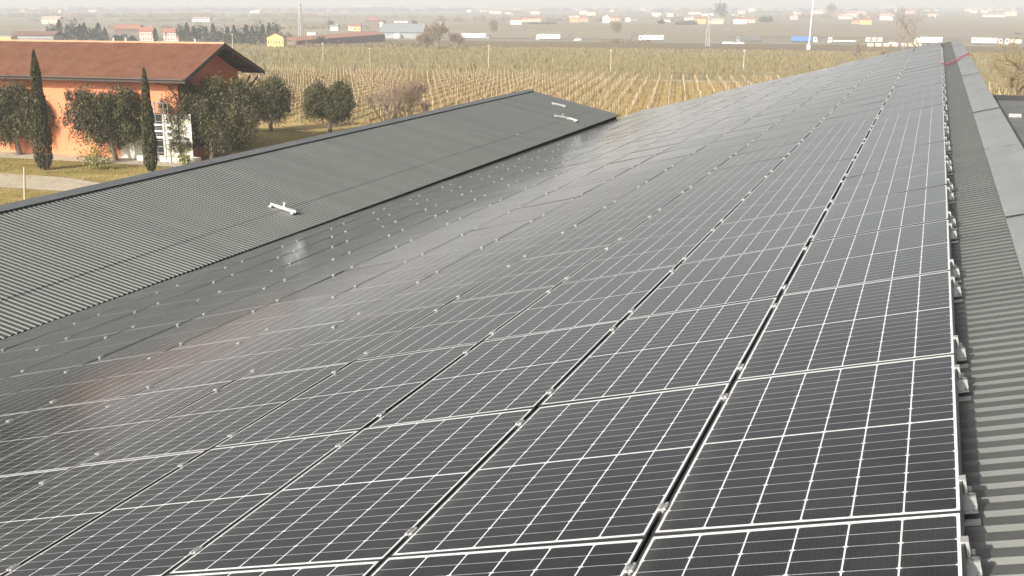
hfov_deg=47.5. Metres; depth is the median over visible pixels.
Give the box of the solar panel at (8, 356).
[0,344,50,363]
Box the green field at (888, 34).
[718,29,1023,38]
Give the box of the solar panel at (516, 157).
[493,151,538,163]
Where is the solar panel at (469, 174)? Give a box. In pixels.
[442,166,498,181]
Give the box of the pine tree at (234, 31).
[230,25,238,43]
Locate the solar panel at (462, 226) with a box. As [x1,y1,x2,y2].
[407,210,512,242]
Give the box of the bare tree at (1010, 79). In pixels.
[977,45,1023,94]
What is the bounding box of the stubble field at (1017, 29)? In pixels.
[1011,25,1023,33]
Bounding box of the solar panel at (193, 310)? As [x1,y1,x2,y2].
[124,284,273,330]
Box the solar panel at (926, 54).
[909,50,942,58]
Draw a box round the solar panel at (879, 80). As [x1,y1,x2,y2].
[856,74,900,86]
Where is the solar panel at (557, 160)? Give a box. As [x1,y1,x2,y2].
[528,152,586,168]
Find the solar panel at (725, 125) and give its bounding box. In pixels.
[698,117,752,132]
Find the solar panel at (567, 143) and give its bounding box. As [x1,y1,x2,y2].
[545,137,589,149]
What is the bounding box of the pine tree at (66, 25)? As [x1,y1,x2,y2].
[63,24,70,39]
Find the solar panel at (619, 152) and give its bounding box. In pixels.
[587,143,650,161]
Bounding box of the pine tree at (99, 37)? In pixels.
[94,22,103,40]
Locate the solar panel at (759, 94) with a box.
[743,89,777,98]
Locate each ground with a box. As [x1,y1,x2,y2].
[0,6,1023,130]
[0,128,335,204]
[227,43,1023,86]
[238,72,1023,130]
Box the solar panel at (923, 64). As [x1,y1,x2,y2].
[904,59,943,69]
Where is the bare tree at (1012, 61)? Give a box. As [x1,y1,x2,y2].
[983,35,1023,78]
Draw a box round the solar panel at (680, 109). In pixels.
[665,104,699,113]
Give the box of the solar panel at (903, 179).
[830,159,954,204]
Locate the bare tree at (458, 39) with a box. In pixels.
[446,32,465,48]
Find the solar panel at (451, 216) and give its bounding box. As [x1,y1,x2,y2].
[399,203,493,231]
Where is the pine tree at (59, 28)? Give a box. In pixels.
[55,19,65,39]
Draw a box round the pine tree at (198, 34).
[191,21,205,41]
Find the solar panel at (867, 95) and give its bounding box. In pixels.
[840,87,893,103]
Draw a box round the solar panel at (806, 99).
[766,96,812,109]
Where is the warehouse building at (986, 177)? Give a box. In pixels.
[941,39,1023,575]
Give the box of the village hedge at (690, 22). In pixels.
[673,19,697,24]
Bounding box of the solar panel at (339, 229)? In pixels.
[294,217,381,242]
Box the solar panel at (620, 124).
[596,121,631,130]
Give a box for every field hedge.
[458,28,798,30]
[526,21,556,23]
[596,37,649,42]
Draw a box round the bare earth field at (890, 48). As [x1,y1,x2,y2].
[64,36,1023,52]
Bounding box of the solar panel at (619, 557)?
[369,538,646,575]
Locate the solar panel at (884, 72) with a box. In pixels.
[865,67,903,77]
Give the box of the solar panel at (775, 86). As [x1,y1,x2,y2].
[760,83,789,90]
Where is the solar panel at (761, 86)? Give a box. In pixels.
[748,82,775,89]
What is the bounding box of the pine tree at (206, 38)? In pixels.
[203,26,210,41]
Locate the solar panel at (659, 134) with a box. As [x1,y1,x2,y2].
[630,127,683,142]
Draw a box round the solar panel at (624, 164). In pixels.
[585,154,656,175]
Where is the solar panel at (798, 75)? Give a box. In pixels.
[785,71,811,78]
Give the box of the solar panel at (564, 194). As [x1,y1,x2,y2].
[516,181,606,208]
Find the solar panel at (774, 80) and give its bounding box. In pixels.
[761,77,786,83]
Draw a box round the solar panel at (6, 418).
[0,411,30,424]
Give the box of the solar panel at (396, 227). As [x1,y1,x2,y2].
[344,213,441,242]
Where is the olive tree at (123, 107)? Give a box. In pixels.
[53,80,141,159]
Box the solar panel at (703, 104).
[693,98,727,107]
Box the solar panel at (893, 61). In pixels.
[877,56,910,65]
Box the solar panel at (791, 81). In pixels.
[766,79,796,87]
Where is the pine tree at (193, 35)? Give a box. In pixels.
[191,26,197,41]
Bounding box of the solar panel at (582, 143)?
[556,137,604,150]
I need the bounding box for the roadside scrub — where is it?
[298,38,462,46]
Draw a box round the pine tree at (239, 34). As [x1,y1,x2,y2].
[235,28,246,43]
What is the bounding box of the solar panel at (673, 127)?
[647,121,695,134]
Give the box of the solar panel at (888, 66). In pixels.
[873,61,907,70]
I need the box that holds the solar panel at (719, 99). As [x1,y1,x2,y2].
[702,94,736,103]
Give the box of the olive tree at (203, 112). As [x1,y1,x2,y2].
[156,66,270,158]
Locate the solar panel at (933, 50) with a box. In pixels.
[911,48,942,55]
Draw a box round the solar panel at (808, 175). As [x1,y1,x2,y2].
[748,158,854,195]
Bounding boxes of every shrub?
[76,137,113,168]
[177,150,190,164]
[358,78,418,120]
[380,68,431,116]
[417,98,430,111]
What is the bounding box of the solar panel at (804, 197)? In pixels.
[719,178,843,224]
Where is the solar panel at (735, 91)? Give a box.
[721,88,749,95]
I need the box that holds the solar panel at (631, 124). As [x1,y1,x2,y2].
[611,119,649,129]
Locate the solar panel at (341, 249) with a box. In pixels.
[286,233,394,265]
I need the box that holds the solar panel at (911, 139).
[856,125,950,156]
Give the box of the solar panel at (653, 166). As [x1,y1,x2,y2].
[612,155,689,178]
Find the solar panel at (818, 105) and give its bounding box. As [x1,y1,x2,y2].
[790,98,844,113]
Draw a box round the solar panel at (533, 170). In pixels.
[500,161,564,179]
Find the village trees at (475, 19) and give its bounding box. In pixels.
[433,15,684,21]
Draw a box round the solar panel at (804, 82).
[780,79,814,88]
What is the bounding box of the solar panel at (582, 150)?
[553,143,607,158]
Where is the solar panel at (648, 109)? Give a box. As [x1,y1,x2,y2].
[632,105,663,113]
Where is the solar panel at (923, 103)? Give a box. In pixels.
[878,95,947,116]
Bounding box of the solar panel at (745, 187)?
[656,174,768,212]
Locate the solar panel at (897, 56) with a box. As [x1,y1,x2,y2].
[882,52,912,60]
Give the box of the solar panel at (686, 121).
[663,115,707,127]
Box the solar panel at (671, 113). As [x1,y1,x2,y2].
[652,108,690,118]
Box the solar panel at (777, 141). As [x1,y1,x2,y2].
[735,130,811,154]
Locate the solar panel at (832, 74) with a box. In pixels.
[816,70,848,78]
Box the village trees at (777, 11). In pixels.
[626,9,933,12]
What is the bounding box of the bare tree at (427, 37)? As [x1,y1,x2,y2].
[415,31,438,48]
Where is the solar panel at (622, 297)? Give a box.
[483,265,677,340]
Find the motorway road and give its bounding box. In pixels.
[0,34,1023,45]
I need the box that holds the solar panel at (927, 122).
[865,113,949,140]
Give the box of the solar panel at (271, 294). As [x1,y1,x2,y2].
[194,271,342,318]
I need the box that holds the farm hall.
[379,23,427,37]
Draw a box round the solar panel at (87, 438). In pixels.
[0,380,234,475]
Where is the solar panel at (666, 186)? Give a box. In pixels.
[612,171,711,203]
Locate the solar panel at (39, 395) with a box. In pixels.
[0,351,164,415]
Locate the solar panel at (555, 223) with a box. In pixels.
[493,204,609,242]
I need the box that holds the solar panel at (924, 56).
[908,52,942,60]
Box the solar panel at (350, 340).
[239,303,446,378]
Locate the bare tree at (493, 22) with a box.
[488,18,498,32]
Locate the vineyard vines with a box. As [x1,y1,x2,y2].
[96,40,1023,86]
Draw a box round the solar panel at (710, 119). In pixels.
[686,113,733,126]
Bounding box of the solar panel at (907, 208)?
[810,184,956,241]
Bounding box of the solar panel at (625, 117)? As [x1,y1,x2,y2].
[610,113,641,121]
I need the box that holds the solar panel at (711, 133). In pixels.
[679,125,739,142]
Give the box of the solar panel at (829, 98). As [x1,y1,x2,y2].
[800,92,850,106]
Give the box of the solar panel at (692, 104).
[675,100,708,109]
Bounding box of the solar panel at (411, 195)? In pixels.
[378,186,444,204]
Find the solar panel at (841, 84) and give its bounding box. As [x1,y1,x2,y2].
[821,79,863,90]
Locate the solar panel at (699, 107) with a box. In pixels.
[683,102,718,111]
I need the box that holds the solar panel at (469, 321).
[354,285,557,360]
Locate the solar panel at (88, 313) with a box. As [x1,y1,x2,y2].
[32,290,162,328]
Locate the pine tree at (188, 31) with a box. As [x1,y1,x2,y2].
[183,22,191,41]
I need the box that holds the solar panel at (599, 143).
[575,136,623,149]
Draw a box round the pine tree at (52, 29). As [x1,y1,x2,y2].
[46,20,57,30]
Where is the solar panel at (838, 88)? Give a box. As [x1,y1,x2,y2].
[815,82,859,95]
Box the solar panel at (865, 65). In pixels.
[850,61,880,69]
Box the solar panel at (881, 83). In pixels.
[851,78,897,91]
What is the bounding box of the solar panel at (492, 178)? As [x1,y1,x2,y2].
[457,170,522,188]
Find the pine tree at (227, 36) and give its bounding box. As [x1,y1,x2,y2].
[224,26,231,43]
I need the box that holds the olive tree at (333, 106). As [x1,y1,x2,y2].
[298,68,357,132]
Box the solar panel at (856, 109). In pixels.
[823,100,886,119]
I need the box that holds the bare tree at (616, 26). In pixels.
[610,19,621,32]
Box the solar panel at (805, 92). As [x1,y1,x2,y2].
[784,87,824,98]
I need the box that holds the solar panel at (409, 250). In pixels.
[345,232,467,270]
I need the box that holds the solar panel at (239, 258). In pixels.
[186,244,287,273]
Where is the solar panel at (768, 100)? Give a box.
[747,94,789,106]
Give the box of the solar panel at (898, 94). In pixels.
[887,82,946,99]
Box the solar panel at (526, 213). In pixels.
[471,198,574,230]
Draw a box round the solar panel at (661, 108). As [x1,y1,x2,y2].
[647,104,675,111]
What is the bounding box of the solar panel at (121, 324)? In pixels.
[56,297,205,342]
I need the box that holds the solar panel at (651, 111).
[634,107,667,116]
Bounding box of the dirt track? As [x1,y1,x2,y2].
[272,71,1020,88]
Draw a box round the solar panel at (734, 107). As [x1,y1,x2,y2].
[713,102,753,113]
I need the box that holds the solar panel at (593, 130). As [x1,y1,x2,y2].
[568,127,603,136]
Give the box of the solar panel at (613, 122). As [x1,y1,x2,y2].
[596,117,630,126]
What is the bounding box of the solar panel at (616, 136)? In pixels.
[592,129,640,142]
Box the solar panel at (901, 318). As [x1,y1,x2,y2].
[735,270,968,379]
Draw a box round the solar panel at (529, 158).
[501,151,553,165]
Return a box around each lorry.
[462,33,490,39]
[536,34,560,39]
[639,35,663,40]
[736,36,761,41]
[791,36,817,42]
[828,37,855,42]
[865,37,882,43]
[914,37,928,43]
[929,37,942,43]
[971,38,1002,44]
[1004,39,1021,44]
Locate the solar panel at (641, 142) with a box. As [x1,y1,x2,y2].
[612,135,666,150]
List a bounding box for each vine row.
[238,66,317,82]
[239,66,300,76]
[240,69,430,111]
[241,65,292,75]
[241,67,307,78]
[243,68,422,108]
[244,67,325,80]
[246,67,336,82]
[248,68,355,86]
[250,68,374,91]
[251,67,344,83]
[266,69,450,120]
[282,68,365,87]
[282,70,441,108]
[283,71,459,122]
[286,68,390,91]
[286,69,413,97]
[288,69,381,87]
[291,69,402,95]
[298,70,470,122]
[317,70,479,121]
[337,71,491,124]
[352,70,502,123]
[369,70,511,122]
[383,72,521,120]
[407,70,532,113]
[437,73,541,108]
[480,72,552,99]
[511,72,564,92]
[537,72,573,93]
[546,71,585,96]
[556,72,595,99]
[568,72,606,101]
[580,71,617,105]
[593,74,628,109]
[607,73,639,113]
[624,74,650,114]
[646,73,661,108]
[666,74,673,104]
[681,75,686,101]
[693,73,702,97]
[704,75,716,94]
[716,76,727,90]
[727,75,740,87]
[736,76,749,85]
[750,75,759,83]
[984,80,1022,95]
[987,84,1023,95]
[989,89,1016,94]
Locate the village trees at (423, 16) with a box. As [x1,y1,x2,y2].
[303,13,512,18]
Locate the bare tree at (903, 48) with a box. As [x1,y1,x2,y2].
[885,4,924,49]
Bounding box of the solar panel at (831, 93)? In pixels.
[808,87,855,100]
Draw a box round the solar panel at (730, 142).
[694,132,764,153]
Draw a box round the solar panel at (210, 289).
[150,267,280,306]
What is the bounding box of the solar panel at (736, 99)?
[712,96,747,105]
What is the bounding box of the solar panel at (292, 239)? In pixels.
[245,226,336,252]
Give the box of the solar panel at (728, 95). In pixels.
[712,91,742,99]
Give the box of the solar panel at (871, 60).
[858,57,884,63]
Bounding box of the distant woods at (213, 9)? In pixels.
[0,5,474,11]
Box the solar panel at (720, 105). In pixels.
[701,100,738,110]
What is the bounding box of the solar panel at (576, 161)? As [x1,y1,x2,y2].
[543,152,606,170]
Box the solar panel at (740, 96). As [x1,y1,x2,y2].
[721,92,755,101]
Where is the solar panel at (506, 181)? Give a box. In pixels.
[470,172,538,191]
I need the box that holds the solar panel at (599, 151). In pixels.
[570,143,627,159]
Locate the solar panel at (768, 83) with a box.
[754,79,782,86]
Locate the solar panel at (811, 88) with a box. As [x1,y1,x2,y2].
[792,83,830,93]
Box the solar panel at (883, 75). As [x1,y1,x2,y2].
[861,70,902,81]
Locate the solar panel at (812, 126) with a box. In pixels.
[752,120,821,141]
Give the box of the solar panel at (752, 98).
[733,93,770,103]
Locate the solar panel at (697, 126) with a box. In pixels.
[671,119,722,133]
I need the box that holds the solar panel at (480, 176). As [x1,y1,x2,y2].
[450,168,508,184]
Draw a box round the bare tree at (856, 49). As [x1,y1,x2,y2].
[850,39,871,59]
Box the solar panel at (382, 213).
[343,202,419,224]
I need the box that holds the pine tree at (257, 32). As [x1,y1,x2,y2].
[252,20,264,43]
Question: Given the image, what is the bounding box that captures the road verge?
[158,36,985,45]
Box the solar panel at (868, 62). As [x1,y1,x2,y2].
[854,59,882,66]
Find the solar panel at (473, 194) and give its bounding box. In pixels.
[433,184,509,206]
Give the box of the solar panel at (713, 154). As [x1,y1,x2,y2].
[671,143,749,167]
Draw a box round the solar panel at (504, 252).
[431,229,568,275]
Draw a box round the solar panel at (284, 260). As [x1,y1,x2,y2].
[226,244,338,277]
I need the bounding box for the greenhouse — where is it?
[73,7,120,8]
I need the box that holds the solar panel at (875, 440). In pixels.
[651,353,980,534]
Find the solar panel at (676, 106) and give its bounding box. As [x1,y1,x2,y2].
[660,102,691,110]
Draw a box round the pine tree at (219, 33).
[214,27,226,41]
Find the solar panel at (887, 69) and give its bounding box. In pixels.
[868,64,905,74]
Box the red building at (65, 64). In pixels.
[0,38,264,162]
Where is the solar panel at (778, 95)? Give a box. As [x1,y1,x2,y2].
[758,90,796,100]
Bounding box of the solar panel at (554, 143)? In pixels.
[532,138,573,149]
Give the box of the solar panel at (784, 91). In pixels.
[766,86,802,96]
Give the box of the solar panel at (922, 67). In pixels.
[901,62,944,73]
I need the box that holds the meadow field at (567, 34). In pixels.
[55,26,632,38]
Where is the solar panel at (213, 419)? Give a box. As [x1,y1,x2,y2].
[77,362,350,465]
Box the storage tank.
[394,33,401,37]
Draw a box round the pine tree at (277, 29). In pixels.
[270,21,282,33]
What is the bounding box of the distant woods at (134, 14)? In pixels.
[0,9,334,16]
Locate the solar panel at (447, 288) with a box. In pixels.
[350,261,516,318]
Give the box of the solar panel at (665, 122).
[643,116,686,128]
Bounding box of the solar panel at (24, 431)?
[0,397,125,458]
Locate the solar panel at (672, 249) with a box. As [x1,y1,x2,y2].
[560,226,716,283]
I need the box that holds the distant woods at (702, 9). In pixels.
[534,6,1023,10]
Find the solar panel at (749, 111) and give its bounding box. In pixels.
[724,104,773,118]
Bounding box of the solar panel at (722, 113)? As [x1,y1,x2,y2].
[700,107,744,119]
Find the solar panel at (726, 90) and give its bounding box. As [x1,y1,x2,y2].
[712,87,739,94]
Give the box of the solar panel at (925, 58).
[907,54,942,63]
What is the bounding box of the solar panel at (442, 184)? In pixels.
[412,176,471,192]
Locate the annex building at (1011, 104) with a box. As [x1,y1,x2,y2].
[990,95,1023,147]
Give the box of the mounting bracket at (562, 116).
[554,113,570,119]
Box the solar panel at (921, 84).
[891,77,945,92]
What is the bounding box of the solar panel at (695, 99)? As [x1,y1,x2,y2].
[681,95,709,102]
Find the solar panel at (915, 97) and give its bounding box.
[883,88,946,107]
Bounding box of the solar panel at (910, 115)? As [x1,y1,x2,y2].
[872,104,948,126]
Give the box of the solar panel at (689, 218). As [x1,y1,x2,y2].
[615,197,745,242]
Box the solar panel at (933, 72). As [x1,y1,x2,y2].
[897,69,944,81]
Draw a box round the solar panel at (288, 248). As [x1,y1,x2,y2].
[237,234,337,263]
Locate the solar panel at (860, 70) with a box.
[843,66,875,74]
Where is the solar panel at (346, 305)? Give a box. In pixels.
[257,277,427,334]
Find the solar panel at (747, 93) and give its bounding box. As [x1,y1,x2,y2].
[730,88,763,97]
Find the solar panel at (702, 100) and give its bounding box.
[687,96,718,104]
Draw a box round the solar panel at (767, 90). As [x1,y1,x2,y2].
[752,86,783,94]
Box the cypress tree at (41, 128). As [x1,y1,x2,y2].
[30,49,52,169]
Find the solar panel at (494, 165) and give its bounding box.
[468,158,519,172]
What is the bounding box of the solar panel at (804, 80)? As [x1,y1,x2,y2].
[788,76,819,84]
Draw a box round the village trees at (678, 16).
[534,12,796,17]
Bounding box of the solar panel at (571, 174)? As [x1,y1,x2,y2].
[534,164,607,185]
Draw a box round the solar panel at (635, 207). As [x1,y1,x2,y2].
[573,190,685,227]
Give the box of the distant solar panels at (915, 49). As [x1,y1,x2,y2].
[808,42,940,73]
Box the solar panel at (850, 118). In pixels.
[814,108,882,129]
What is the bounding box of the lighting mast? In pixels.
[807,0,813,49]
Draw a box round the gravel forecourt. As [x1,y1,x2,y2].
[0,151,187,166]
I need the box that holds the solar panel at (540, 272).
[452,244,612,301]
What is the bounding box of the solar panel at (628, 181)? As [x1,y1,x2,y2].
[579,168,668,196]
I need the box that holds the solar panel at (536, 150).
[512,144,557,156]
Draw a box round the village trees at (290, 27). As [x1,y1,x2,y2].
[103,20,371,28]
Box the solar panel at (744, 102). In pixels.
[723,97,763,108]
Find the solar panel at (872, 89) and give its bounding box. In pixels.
[847,82,895,96]
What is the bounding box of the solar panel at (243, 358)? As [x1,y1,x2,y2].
[136,320,346,393]
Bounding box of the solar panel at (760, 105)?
[737,99,781,111]
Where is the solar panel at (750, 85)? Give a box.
[738,82,762,88]
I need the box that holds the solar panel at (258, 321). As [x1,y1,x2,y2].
[170,292,342,349]
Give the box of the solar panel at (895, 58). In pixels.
[880,54,911,62]
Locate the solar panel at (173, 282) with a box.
[116,265,230,298]
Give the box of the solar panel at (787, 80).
[772,76,802,84]
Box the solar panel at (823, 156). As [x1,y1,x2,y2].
[771,141,863,172]
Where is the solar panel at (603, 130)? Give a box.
[580,126,618,136]
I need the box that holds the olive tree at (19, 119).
[0,70,56,154]
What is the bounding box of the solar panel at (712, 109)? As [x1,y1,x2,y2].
[690,104,730,115]
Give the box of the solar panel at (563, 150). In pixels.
[538,144,587,157]
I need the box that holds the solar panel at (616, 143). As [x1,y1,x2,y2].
[591,135,645,150]
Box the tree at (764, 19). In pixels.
[758,16,773,21]
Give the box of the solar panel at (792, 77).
[778,74,805,81]
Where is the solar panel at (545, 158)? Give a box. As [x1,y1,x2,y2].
[515,151,569,166]
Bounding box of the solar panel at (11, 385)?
[0,365,81,399]
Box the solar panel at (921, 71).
[899,65,944,77]
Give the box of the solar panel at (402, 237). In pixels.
[345,221,453,254]
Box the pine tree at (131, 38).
[128,35,137,40]
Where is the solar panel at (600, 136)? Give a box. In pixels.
[577,130,622,142]
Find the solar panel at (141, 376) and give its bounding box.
[36,336,252,409]
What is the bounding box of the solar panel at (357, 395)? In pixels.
[212,343,478,447]
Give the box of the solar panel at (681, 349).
[538,297,778,406]
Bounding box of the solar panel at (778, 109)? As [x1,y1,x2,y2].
[754,102,804,116]
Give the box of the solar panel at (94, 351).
[9,319,190,376]
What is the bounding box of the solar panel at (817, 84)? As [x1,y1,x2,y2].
[798,79,835,89]
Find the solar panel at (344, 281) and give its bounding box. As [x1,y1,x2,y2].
[269,258,413,304]
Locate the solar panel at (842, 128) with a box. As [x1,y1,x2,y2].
[803,117,877,140]
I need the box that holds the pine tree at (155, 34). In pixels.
[153,29,158,40]
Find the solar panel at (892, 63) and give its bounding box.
[875,59,908,67]
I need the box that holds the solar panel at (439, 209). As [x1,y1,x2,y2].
[393,197,479,222]
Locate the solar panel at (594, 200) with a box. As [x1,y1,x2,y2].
[539,185,640,217]
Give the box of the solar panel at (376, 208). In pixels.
[339,198,411,218]
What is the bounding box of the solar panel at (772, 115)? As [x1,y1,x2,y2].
[743,108,796,123]
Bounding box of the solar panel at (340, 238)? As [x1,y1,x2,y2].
[288,224,387,253]
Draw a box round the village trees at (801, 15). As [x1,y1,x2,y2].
[797,12,937,17]
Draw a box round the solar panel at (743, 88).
[731,85,756,91]
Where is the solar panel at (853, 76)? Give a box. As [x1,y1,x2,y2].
[834,71,870,81]
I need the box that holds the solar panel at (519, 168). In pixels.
[489,160,547,176]
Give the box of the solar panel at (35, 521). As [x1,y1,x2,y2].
[0,450,207,575]
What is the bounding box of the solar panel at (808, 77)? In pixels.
[793,73,824,81]
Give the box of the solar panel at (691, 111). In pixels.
[672,106,709,116]
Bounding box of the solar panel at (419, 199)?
[382,189,454,209]
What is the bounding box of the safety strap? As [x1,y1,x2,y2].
[941,53,975,64]
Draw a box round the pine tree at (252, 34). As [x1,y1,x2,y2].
[248,26,256,43]
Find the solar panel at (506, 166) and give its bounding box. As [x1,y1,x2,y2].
[477,159,532,174]
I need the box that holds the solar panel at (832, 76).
[811,73,843,81]
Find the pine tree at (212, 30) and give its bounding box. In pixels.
[209,23,217,41]
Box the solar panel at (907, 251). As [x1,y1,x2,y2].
[781,219,961,294]
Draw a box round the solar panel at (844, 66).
[831,63,857,69]
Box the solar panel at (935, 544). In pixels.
[629,511,982,575]
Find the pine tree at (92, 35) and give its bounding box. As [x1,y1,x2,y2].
[87,26,97,39]
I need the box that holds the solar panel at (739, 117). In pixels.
[711,110,763,125]
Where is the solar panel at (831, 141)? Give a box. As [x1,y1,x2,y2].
[788,128,870,155]
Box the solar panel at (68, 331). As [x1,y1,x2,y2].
[0,307,146,352]
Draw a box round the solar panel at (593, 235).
[520,213,653,259]
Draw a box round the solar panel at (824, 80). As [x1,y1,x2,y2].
[805,76,839,85]
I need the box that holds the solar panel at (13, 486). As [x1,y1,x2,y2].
[0,467,71,505]
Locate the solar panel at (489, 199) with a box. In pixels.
[444,187,529,212]
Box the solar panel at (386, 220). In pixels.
[340,207,430,233]
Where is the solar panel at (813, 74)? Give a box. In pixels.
[799,71,827,78]
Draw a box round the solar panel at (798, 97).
[776,91,819,103]
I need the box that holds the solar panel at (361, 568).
[164,560,382,575]
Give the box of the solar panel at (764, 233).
[680,205,828,263]
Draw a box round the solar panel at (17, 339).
[0,320,82,350]
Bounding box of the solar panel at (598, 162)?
[563,153,629,172]
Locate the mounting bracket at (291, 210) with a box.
[268,202,298,214]
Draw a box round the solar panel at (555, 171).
[515,163,582,182]
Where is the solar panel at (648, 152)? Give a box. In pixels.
[609,144,675,163]
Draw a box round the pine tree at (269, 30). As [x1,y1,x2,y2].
[265,22,272,41]
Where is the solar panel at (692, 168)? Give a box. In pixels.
[645,155,732,183]
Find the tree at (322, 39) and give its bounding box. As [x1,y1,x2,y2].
[314,35,325,43]
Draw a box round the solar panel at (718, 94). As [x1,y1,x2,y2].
[705,90,732,97]
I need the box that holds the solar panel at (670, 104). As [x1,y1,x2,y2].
[655,100,686,108]
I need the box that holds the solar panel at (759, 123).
[728,115,787,132]
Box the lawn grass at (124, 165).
[0,128,326,203]
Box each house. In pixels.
[0,36,17,39]
[10,30,64,39]
[40,15,63,23]
[113,23,142,37]
[138,26,156,40]
[160,27,181,41]
[191,16,212,21]
[267,32,287,46]
[306,32,317,35]
[329,24,339,30]
[348,24,353,30]
[352,4,372,8]
[353,24,361,30]
[365,16,379,26]
[436,5,447,7]
[468,4,479,7]
[489,11,501,13]
[505,9,518,13]
[510,17,521,24]
[511,12,522,15]
[513,6,520,9]
[519,15,541,21]
[530,8,538,13]
[569,15,579,21]
[579,10,586,13]
[580,16,587,21]
[587,11,596,15]
[603,15,609,22]
[610,16,619,20]
[629,16,637,20]
[651,12,660,16]
[666,12,674,16]
[684,16,694,19]
[688,10,700,13]
[695,15,705,23]
[701,13,713,15]
[707,17,723,23]
[733,16,746,23]
[737,10,744,13]
[747,16,755,22]
[790,15,797,19]
[811,8,823,13]
[824,8,838,13]
[838,13,852,18]
[851,18,859,23]
[856,11,866,16]
[860,17,871,24]
[879,13,893,19]
[905,8,914,13]
[928,12,936,17]
[964,6,978,10]
[978,7,992,10]
[982,12,1004,16]
[1003,9,1016,15]
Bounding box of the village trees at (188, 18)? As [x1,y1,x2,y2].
[27,13,299,21]
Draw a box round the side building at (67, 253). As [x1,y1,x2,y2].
[0,89,618,339]
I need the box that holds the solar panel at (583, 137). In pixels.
[564,131,605,142]
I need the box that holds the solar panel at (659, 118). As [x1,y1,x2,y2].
[640,113,678,123]
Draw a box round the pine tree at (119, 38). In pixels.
[112,34,127,40]
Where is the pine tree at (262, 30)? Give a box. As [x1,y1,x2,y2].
[260,24,266,43]
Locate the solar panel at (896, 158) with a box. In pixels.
[845,140,951,177]
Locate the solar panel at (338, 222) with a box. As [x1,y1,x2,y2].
[295,211,376,234]
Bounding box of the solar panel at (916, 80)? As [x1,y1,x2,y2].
[895,73,944,86]
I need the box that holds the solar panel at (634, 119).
[610,116,644,125]
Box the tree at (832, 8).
[826,1,835,13]
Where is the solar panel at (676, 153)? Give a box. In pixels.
[639,143,709,164]
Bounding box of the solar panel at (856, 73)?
[838,69,872,78]
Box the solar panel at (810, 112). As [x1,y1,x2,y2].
[780,104,838,121]
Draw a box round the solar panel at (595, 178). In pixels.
[554,166,634,190]
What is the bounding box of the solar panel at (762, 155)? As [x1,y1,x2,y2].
[713,142,800,170]
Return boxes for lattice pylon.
[298,3,303,35]
[705,14,710,45]
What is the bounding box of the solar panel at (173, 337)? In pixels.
[90,306,264,362]
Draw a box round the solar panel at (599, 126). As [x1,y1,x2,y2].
[582,122,616,131]
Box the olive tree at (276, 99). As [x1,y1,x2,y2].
[244,70,298,131]
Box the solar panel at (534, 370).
[366,320,621,427]
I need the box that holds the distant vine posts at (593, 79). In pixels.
[238,66,1022,102]
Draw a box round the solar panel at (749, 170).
[689,156,785,188]
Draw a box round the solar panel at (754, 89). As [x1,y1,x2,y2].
[739,85,769,93]
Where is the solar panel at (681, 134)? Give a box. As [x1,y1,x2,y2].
[653,126,708,142]
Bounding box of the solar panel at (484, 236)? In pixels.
[418,218,537,256]
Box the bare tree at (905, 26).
[894,12,922,46]
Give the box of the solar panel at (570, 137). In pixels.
[551,132,590,142]
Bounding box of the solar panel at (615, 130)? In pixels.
[593,125,634,136]
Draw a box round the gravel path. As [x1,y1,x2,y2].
[0,173,98,190]
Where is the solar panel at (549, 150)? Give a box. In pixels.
[523,144,571,157]
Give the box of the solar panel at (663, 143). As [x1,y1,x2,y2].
[632,134,693,152]
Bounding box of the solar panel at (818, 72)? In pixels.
[805,68,832,75]
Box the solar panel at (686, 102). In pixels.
[671,98,701,106]
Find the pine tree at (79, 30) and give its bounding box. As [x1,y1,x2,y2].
[77,23,84,39]
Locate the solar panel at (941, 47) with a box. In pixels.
[912,46,942,53]
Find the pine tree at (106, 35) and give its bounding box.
[101,27,108,40]
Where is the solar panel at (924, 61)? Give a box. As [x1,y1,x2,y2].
[905,56,943,66]
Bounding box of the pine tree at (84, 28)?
[80,23,89,39]
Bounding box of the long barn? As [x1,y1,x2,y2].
[287,31,384,45]
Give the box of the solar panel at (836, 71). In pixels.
[821,67,851,75]
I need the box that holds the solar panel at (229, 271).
[171,254,285,287]
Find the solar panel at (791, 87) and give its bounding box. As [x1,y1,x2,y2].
[773,83,807,92]
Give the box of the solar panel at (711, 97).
[697,93,725,100]
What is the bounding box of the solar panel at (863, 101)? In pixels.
[833,93,889,110]
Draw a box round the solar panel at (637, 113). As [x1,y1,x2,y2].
[621,109,652,117]
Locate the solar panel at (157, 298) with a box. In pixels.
[91,278,222,317]
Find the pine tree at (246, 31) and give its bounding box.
[243,24,249,43]
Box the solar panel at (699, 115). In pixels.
[676,109,720,121]
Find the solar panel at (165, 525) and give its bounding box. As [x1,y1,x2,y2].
[3,430,360,575]
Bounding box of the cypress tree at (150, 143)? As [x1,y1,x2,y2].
[140,67,157,171]
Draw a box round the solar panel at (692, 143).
[659,133,725,153]
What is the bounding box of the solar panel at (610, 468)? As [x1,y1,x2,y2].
[390,382,731,555]
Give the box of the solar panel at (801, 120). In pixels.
[766,111,830,131]
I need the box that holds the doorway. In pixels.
[148,113,163,154]
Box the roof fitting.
[1009,113,1021,117]
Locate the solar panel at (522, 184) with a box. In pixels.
[482,174,558,196]
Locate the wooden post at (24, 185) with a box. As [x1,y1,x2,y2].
[23,167,25,198]
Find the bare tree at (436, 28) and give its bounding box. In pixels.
[424,16,449,47]
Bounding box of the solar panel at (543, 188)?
[499,177,579,201]
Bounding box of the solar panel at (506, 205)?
[459,192,549,219]
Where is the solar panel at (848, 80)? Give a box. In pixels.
[828,75,866,85]
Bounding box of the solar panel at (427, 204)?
[387,193,464,215]
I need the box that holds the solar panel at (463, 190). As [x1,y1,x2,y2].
[426,180,497,200]

